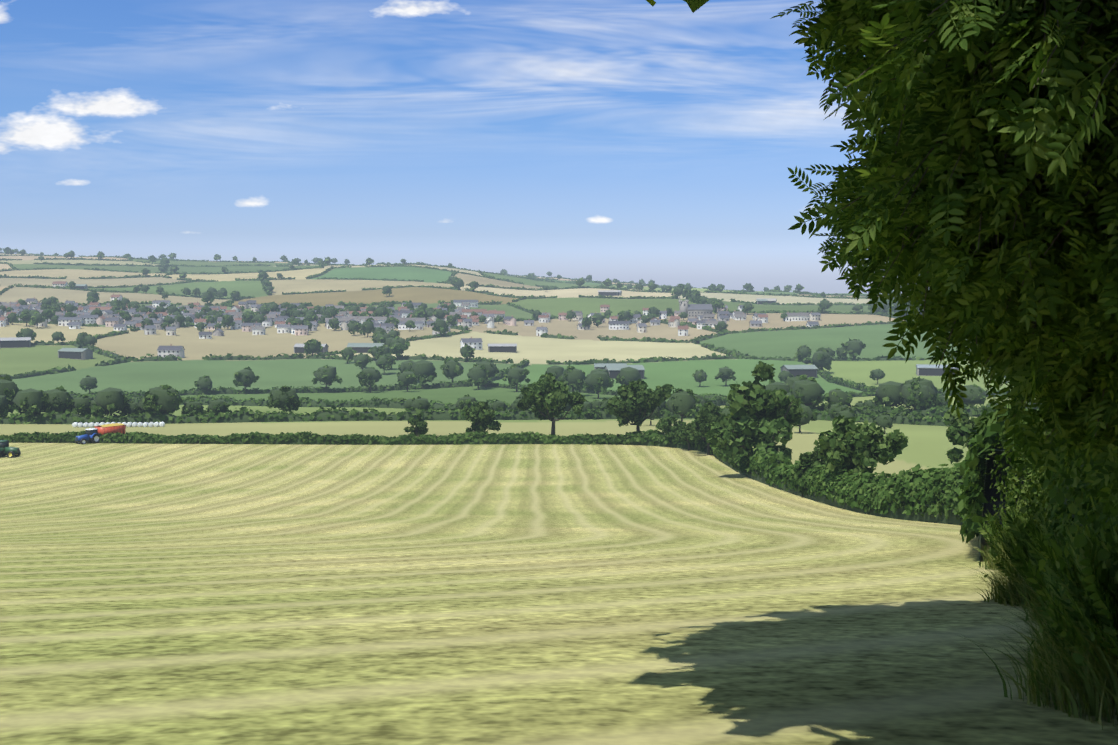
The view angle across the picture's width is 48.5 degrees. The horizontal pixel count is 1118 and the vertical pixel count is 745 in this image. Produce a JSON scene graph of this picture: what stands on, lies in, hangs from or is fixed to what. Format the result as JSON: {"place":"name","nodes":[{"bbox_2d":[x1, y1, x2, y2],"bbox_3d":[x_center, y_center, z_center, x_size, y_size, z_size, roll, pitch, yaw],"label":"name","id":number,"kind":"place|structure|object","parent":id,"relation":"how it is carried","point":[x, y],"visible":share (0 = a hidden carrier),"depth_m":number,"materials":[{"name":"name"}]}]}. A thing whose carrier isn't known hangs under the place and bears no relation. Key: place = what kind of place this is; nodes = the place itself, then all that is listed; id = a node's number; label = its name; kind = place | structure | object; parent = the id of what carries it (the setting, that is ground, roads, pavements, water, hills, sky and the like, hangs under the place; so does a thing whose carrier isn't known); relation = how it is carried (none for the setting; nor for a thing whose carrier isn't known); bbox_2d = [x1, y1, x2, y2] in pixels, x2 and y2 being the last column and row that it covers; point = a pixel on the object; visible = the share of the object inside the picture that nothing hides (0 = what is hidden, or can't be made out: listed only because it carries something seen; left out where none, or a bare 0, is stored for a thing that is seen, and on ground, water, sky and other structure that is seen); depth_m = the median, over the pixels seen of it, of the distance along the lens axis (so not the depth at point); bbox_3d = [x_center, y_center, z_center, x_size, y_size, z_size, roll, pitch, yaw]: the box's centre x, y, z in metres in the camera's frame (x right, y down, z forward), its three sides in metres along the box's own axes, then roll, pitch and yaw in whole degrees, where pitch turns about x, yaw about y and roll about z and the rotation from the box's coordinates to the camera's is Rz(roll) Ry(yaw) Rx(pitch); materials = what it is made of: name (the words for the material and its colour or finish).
{"place":"outdoors","nodes":[
{"label":"outdoors","id":0,"kind":"place"},
{"bbox_2d":[0,0,919,293],"label":"sky","id":1,"kind":"structure","parent":0,"point":[621,140],"materials":[{"name":"blue"}]},
{"bbox_2d":[0,253,1117,744],"bbox_3d":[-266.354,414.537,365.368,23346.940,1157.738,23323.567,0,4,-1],"label":"ground","id":2,"kind":"structure","parent":0,"point":[402,595],"depth_m":32.05,"materials":[{"name":"green plant"}]},
{"bbox_2d":[0,440,20,457],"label":"tractor","id":3,"kind":"object","parent":2,"relation":"on","point":[8,451],"visible":1,"depth_m":213.21,"materials":[{"name":"paint"}]},
{"bbox_2d":[75,423,125,444],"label":"tractor and trailer","id":4,"kind":"object","parent":2,"relation":"on","point":[92,435],"visible":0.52,"depth_m":243.63,"materials":[{"name":"paint"}]},
{"bbox_2d":[72,422,164,426],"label":"hay bales","id":5,"kind":"object","parent":2,"relation":"on","point":[128,424],"visible":0.85,"depth_m":305.51,"materials":[{"name":"white plastic"}]},
{"bbox_2d":[0,247,892,293],"bbox_3d":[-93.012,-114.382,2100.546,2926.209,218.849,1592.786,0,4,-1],"label":"trees","id":6,"kind":"object","parent":2,"relation":"on","point":[262,275],"visible":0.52,"depth_m":1885.84,"materials":[{"name":"green plant"}]},
{"bbox_2d":[0,281,958,378],"bbox_3d":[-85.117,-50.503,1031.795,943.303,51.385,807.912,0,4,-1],"label":"village houses","id":7,"kind":"structure","parent":2,"relation":"on","point":[700,315],"depth_m":976.11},
{"bbox_2d":[0,276,1005,382],"bbox_3d":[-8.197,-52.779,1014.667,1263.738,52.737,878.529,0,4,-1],"label":"trees","id":8,"kind":"object","parent":2,"relation":"on","point":[394,342],"visible":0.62,"depth_m":984.47,"materials":[{"name":"green plant"}]},
{"bbox_2d":[0,403,1036,558],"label":"hedge","id":9,"kind":"object","parent":2,"relation":"on","point":[962,493],"visible":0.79,"depth_m":123.45,"materials":[{"name":"green plant"}]},
{"bbox_2d":[0,251,1038,425],"bbox_3d":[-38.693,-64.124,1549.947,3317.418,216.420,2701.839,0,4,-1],"label":"field hedges","id":10,"kind":"object","parent":2,"relation":"on","point":[721,400],"visible":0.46,"depth_m":802.41,"materials":[{"name":"green plant"}]},
{"bbox_2d":[0,358,1041,432],"bbox_3d":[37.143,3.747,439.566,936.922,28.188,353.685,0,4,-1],"label":"trees","id":11,"kind":"object","parent":2,"relation":"on","point":[917,393],"visible":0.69,"depth_m":347.48,"materials":[{"name":"green plant"}]},
{"bbox_2d":[0,403,1041,423],"bbox_3d":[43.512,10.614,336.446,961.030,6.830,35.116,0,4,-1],"label":"belt undergrowth","id":12,"kind":"object","parent":2,"relation":"on","point":[243,414],"visible":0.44,"depth_m":326.17,"materials":[{"name":"green plant"}]},
{"bbox_2d":[403,361,1035,476],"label":"trees","id":13,"kind":"object","parent":2,"relation":"on","point":[746,425],"visible":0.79,"depth_m":173.34,"materials":[{"name":"green plant"}]},
{"bbox_2d":[646,0,1117,512],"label":"ash tree","id":14,"kind":"object","parent":2,"relation":"on","point":[983,198],"visible":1,"depth_m":6.32,"materials":[{"name":"green plant"}]},
{"bbox_2d":[959,399,1117,729],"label":"grass","id":15,"kind":"structure","parent":2,"relation":"on","point":[1055,555],"depth_m":11.94,"materials":[{"name":"green plant"}]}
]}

